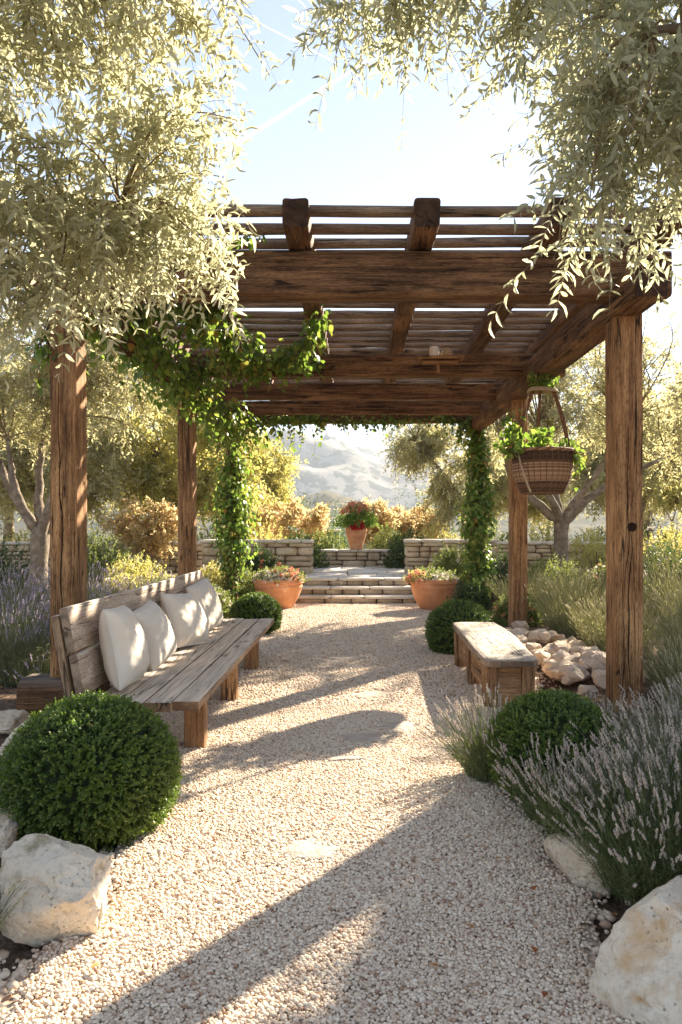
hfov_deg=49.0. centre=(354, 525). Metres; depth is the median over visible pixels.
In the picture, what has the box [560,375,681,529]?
background tree
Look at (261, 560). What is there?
garden shrub
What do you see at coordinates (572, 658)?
rubble stone
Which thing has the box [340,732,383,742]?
stepping stone
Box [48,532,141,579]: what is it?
garden shrub
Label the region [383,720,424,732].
stepping stone
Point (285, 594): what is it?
terracotta pot
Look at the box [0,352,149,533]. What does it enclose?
background tree
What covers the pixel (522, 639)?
rubble stone
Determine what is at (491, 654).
garden bench
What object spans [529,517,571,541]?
hedge bush
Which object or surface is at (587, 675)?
rubble stone
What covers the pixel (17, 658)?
lavender plant
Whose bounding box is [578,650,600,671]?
rubble stone
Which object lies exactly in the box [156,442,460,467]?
hills
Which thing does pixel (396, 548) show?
hedge bush
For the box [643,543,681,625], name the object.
silvery shrub
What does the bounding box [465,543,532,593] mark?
garden shrub
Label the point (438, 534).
hedge bush
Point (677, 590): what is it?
silvery shrub
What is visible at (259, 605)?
boxwood ball
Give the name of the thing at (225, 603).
garden shrub
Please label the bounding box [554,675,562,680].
rubble stone
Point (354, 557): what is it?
stone wall
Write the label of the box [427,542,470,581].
garden shrub
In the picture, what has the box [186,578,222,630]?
cushion
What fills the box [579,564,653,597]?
garden shrub
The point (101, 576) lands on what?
lavender plant
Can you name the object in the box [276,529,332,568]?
hedge bush
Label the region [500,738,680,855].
lavender plant
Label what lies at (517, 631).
rubble stone
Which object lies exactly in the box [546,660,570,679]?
rubble stone
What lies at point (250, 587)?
garden shrub
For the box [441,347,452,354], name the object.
jar
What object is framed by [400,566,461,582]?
potted flowers
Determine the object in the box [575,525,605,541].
hedge bush
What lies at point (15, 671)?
lavender plant
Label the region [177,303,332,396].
climbing vine
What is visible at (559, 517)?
olive tree
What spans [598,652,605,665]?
rubble stone
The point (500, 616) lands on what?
garden shrub
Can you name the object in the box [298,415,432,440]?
climbing vine
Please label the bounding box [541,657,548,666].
rubble stone
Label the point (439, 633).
boxwood ball
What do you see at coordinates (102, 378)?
olive tree
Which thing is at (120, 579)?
garden shrub
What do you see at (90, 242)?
olive tree
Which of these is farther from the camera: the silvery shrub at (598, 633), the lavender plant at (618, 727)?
the silvery shrub at (598, 633)
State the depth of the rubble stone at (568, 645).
8.27 m
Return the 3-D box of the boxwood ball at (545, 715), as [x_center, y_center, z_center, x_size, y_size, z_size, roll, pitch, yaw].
[1.130,1.246,4.205,0.822,0.677,0.818,0,0,0]
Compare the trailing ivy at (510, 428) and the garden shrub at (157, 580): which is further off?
the garden shrub at (157, 580)
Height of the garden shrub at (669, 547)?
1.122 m
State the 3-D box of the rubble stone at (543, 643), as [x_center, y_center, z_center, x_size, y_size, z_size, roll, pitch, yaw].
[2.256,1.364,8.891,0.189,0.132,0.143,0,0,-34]
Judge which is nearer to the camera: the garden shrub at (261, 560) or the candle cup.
the candle cup
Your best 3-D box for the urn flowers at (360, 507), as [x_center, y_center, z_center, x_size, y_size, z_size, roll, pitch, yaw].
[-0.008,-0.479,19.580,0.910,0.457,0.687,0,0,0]
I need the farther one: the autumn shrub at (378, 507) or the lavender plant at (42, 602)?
the autumn shrub at (378, 507)
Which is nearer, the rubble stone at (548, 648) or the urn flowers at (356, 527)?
the rubble stone at (548, 648)
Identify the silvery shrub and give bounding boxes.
[484,562,563,616]
[523,565,605,637]
[528,555,605,612]
[564,590,678,657]
[640,634,681,705]
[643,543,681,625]
[643,562,681,631]
[643,588,681,665]
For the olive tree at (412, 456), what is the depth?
20.67 m
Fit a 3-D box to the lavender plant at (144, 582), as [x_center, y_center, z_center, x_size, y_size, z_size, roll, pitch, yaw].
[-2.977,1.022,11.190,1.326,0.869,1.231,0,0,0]
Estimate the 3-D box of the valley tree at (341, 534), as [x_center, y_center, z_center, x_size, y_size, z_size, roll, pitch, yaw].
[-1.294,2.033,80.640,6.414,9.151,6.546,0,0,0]
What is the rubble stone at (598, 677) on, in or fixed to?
on the ground
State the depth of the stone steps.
14.63 m
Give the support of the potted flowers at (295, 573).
in the terracotta pot at (285, 594)
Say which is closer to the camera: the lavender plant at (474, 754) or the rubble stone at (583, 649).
the lavender plant at (474, 754)
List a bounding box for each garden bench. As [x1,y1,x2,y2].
[51,570,273,747]
[452,622,537,707]
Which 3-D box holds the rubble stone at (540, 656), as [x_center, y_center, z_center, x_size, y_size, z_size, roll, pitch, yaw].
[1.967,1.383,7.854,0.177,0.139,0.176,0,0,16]
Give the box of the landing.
[304,566,407,577]
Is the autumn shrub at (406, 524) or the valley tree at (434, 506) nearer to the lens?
the autumn shrub at (406, 524)
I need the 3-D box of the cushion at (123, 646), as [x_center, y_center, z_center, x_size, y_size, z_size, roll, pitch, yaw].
[-1.506,0.784,4.900,0.262,0.519,0.495,-13,-3,-2]
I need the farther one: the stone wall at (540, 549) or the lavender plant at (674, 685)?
the stone wall at (540, 549)
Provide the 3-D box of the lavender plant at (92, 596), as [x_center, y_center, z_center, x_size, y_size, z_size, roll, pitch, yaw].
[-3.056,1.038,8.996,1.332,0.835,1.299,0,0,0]
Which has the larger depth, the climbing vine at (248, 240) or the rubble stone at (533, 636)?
the rubble stone at (533, 636)
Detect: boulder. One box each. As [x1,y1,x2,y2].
[0,709,30,733]
[0,720,28,755]
[0,805,22,857]
[0,833,110,947]
[542,833,616,898]
[589,875,681,1023]
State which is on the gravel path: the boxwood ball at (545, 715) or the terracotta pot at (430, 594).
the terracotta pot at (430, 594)
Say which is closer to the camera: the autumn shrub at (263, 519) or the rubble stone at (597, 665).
the rubble stone at (597, 665)
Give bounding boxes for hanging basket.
[511,376,575,494]
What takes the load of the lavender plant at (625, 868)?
on the ground
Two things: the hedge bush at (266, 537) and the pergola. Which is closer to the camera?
the pergola
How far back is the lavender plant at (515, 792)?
3.77 m
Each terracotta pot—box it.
[253,579,303,608]
[410,579,457,609]
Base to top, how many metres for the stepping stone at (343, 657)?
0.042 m
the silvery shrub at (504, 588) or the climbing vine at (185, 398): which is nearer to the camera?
the climbing vine at (185, 398)
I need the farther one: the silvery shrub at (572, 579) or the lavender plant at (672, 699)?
the silvery shrub at (572, 579)
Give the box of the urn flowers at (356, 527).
[347,518,364,529]
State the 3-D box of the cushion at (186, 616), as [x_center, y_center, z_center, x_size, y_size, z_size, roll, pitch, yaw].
[-1.468,0.809,6.499,0.252,0.481,0.534,-23,-11,15]
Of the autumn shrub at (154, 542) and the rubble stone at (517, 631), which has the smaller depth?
the rubble stone at (517, 631)
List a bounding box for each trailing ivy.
[499,409,525,461]
[564,439,586,491]
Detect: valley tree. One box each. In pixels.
[273,492,332,539]
[303,493,346,545]
[331,502,357,551]
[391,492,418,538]
[415,488,460,538]
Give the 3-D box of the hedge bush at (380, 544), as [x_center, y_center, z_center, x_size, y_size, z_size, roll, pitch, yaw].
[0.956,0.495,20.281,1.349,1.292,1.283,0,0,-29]
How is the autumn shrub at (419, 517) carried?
on the ground
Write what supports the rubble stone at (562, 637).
on the ground
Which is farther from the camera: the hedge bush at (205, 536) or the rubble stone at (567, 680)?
the hedge bush at (205, 536)
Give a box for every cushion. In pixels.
[99,605,148,690]
[133,600,176,670]
[160,593,208,647]
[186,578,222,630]
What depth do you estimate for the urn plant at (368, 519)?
19.31 m
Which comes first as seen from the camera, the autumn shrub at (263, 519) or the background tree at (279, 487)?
the autumn shrub at (263, 519)
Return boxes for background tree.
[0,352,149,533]
[0,361,107,540]
[89,374,223,530]
[102,389,281,531]
[197,431,309,537]
[454,425,579,540]
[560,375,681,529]
[570,390,676,539]
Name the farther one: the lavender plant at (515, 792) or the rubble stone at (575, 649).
the rubble stone at (575, 649)
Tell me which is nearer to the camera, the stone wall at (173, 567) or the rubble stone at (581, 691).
the rubble stone at (581, 691)
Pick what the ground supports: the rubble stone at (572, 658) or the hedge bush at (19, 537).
the hedge bush at (19, 537)
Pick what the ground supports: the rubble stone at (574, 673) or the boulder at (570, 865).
the boulder at (570, 865)
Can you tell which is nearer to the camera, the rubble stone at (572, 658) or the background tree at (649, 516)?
the rubble stone at (572, 658)
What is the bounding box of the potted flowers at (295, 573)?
[270,565,303,579]
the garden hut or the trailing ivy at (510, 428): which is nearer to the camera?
the trailing ivy at (510, 428)
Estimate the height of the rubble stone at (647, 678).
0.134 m
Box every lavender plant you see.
[0,557,49,628]
[0,570,49,653]
[0,591,49,687]
[0,862,30,926]
[4,654,46,685]
[25,558,138,614]
[28,612,99,657]
[46,578,135,607]
[111,566,177,591]
[417,681,511,783]
[486,733,602,826]
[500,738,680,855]
[530,756,661,841]
[533,743,681,905]
[559,713,681,892]
[567,692,681,811]
[584,688,654,752]
[609,672,681,762]
[652,672,681,719]
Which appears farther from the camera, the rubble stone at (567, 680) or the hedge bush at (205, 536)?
the hedge bush at (205, 536)
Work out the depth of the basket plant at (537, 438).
8.32 m
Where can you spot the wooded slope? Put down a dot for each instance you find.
(327, 497)
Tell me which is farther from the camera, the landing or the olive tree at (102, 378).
the landing
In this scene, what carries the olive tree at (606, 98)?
on the ground
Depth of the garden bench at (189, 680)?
5.00 m
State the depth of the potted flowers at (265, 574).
13.34 m
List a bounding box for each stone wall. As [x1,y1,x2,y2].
[0,541,203,571]
[199,539,313,574]
[319,549,400,567]
[403,539,497,573]
[496,541,681,571]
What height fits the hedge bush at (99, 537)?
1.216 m
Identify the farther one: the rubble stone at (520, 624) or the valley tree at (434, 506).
the valley tree at (434, 506)
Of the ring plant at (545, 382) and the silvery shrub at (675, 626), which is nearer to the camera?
the silvery shrub at (675, 626)
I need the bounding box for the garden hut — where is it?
[319,529,340,547]
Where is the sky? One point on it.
(355, 160)
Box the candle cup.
[429,346,438,354]
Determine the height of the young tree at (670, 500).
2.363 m
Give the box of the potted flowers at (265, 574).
[245,565,310,586]
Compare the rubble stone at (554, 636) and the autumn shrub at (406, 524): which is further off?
the autumn shrub at (406, 524)
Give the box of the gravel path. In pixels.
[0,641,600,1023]
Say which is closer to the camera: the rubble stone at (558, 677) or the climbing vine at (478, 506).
the rubble stone at (558, 677)
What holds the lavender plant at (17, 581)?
on the ground
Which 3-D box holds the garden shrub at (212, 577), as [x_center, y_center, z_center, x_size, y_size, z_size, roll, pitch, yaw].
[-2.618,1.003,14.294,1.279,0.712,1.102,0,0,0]
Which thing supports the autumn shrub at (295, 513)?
on the ground
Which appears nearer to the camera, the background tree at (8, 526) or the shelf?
the shelf
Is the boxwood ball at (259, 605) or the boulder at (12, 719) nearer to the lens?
the boulder at (12, 719)
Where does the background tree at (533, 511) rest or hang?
on the ground
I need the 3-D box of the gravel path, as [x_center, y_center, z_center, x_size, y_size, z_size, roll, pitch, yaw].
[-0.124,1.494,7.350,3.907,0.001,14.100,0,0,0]
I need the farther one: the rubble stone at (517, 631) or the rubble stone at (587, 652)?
the rubble stone at (517, 631)
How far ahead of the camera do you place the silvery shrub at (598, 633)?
8.23 m
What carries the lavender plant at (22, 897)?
on the ground
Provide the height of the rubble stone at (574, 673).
0.160 m
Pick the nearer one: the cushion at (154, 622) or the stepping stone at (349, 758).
the stepping stone at (349, 758)
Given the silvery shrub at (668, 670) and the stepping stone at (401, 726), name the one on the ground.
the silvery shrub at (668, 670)
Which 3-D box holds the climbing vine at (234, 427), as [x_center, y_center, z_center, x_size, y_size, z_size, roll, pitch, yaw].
[-1.576,-0.158,11.810,2.253,4.240,4.143,0,0,0]
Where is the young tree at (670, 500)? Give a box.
[652,478,681,537]
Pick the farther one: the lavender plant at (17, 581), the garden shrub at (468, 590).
the garden shrub at (468, 590)
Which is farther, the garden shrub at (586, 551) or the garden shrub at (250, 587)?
the garden shrub at (586, 551)
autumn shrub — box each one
[97,494,177,571]
[240,484,287,539]
[265,495,332,543]
[356,495,401,547]
[380,503,419,543]
[405,503,450,538]
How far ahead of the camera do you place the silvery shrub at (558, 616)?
9.75 m
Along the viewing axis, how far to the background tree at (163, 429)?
22.91 m
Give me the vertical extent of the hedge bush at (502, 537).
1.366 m
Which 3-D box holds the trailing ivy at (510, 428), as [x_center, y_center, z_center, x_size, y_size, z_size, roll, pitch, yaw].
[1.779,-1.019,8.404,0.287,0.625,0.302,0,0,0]
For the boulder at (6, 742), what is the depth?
4.68 m
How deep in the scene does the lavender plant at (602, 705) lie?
4.86 m
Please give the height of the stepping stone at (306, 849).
0.036 m
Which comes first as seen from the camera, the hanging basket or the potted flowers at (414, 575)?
the hanging basket
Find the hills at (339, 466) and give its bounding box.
[18,429,578,508]
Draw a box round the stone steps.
[296,577,414,603]
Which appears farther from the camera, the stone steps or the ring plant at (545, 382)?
the stone steps
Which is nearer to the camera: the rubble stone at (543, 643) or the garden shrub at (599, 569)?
the rubble stone at (543, 643)
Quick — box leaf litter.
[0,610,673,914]
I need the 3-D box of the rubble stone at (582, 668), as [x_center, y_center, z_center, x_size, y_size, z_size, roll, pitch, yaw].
[2.048,1.374,6.963,0.256,0.189,0.243,0,0,0]
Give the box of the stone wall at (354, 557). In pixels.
[319,549,400,567]
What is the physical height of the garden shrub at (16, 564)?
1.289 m
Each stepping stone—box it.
[282,840,339,859]
[327,756,368,761]
[328,656,363,659]
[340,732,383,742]
[348,692,397,697]
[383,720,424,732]
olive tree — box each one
[0,0,291,393]
[0,299,174,600]
[268,0,681,336]
[377,421,506,538]
[484,307,681,580]
[645,356,681,495]
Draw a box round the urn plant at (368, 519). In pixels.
[331,504,382,528]
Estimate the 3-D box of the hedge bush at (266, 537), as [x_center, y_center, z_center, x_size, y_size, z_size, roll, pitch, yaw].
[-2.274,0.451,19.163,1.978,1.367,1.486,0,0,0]
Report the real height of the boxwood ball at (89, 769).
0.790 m
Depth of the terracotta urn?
19.32 m
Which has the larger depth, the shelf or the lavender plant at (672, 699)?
the shelf
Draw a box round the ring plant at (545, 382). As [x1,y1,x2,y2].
[527,371,559,391]
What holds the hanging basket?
hanging from the pergola
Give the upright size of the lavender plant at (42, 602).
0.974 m
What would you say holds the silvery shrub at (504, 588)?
on the ground
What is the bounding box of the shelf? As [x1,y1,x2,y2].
[416,355,464,372]
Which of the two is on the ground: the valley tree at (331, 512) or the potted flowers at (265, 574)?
the valley tree at (331, 512)
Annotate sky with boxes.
[0,0,681,456]
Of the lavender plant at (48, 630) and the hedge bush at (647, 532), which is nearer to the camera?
the lavender plant at (48, 630)
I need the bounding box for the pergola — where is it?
[16,196,681,714]
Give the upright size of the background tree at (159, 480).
5.142 m
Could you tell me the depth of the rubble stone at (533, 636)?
8.80 m
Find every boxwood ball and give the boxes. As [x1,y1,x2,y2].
[0,688,185,853]
[227,591,282,633]
[424,598,492,654]
[484,685,625,801]
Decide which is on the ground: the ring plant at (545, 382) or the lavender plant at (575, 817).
the lavender plant at (575, 817)
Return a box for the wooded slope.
[0,490,681,543]
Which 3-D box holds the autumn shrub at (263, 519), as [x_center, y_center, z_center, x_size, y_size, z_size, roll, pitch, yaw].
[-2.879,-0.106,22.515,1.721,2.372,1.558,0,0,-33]
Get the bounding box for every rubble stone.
[509,628,527,638]
[511,621,529,629]
[515,635,528,643]
[526,642,541,650]
[528,631,539,642]
[530,649,544,653]
[535,652,550,663]
[538,639,550,645]
[539,631,550,640]
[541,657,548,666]
[542,643,555,654]
[542,659,556,672]
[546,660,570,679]
[548,631,559,642]
[549,649,569,660]
[553,642,568,652]
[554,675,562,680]
[555,640,571,649]
[558,634,565,640]
[558,665,583,681]
[561,675,573,684]
[562,655,579,662]
[562,662,586,682]
[568,639,585,646]
[569,646,584,653]
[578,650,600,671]
[578,685,596,695]
[579,646,599,652]
[579,650,594,657]
[580,647,594,654]
[581,670,589,680]
[591,660,605,671]
[591,670,605,688]
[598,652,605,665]
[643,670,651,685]
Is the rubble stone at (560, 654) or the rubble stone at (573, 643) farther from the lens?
the rubble stone at (573, 643)
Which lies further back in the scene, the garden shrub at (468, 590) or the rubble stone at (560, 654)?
the garden shrub at (468, 590)
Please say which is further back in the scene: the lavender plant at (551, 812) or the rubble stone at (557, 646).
the rubble stone at (557, 646)
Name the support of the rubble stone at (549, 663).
on the ground
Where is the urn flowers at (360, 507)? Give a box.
[338,499,371,514]
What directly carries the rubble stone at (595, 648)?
on the ground
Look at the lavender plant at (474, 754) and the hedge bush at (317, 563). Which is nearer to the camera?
the lavender plant at (474, 754)
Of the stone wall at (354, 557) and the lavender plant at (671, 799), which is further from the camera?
the stone wall at (354, 557)
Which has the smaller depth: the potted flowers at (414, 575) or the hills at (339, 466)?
the potted flowers at (414, 575)
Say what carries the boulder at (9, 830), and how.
on the ground
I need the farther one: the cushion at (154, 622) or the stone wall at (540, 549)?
the stone wall at (540, 549)
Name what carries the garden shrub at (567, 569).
on the ground
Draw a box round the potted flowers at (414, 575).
[403,568,431,583]
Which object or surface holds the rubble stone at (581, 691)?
on the ground
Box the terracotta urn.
[345,525,366,548]
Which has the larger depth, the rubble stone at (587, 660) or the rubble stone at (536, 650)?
the rubble stone at (536, 650)
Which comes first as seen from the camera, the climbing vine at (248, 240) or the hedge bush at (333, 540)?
the climbing vine at (248, 240)
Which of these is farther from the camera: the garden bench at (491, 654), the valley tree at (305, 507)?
the valley tree at (305, 507)
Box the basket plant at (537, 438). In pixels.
[492,425,566,458]
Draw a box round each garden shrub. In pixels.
[0,525,28,587]
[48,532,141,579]
[97,572,146,596]
[104,550,174,588]
[135,574,177,587]
[197,559,224,589]
[211,582,234,617]
[218,565,255,597]
[239,542,286,575]
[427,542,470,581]
[444,577,493,613]
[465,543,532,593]
[488,590,546,627]
[502,549,587,590]
[552,522,605,575]
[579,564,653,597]
[591,559,605,594]
[643,513,681,574]
[643,538,681,590]
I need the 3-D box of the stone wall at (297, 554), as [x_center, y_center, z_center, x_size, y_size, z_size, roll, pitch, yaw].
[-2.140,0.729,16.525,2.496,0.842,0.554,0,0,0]
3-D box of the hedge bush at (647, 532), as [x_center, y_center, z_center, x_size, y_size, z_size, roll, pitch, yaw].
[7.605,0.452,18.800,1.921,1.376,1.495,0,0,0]
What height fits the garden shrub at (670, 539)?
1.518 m
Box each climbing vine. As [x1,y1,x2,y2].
[21,302,264,429]
[175,378,327,602]
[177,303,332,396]
[217,226,274,251]
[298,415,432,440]
[428,415,501,598]
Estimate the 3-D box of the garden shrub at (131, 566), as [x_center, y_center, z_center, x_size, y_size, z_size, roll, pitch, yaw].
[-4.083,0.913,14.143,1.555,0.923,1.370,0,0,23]
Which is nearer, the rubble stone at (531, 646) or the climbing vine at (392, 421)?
the rubble stone at (531, 646)
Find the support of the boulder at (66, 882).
on the ground
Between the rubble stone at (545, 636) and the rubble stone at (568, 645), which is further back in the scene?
the rubble stone at (545, 636)
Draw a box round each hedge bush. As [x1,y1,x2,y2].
[1,526,31,541]
[87,525,119,541]
[197,525,224,540]
[246,517,287,543]
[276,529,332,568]
[307,523,346,561]
[366,520,406,562]
[379,523,424,568]
[414,521,458,542]
[463,517,507,566]
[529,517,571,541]
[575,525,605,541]
[643,516,680,541]
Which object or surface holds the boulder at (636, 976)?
on the ground
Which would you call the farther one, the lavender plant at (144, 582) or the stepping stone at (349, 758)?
the lavender plant at (144, 582)
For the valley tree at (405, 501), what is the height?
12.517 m
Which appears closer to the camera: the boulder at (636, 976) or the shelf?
the boulder at (636, 976)
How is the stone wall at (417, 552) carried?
on the ground
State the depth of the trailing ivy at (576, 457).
8.37 m
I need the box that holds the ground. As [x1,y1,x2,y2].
[0,544,681,980]
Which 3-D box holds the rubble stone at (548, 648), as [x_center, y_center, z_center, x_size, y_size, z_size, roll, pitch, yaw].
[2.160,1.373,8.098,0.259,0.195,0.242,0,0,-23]
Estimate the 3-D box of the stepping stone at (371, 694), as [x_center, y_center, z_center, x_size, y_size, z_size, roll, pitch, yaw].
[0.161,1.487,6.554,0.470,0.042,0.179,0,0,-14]
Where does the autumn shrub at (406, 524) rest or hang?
on the ground
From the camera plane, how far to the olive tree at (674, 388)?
10.14 m

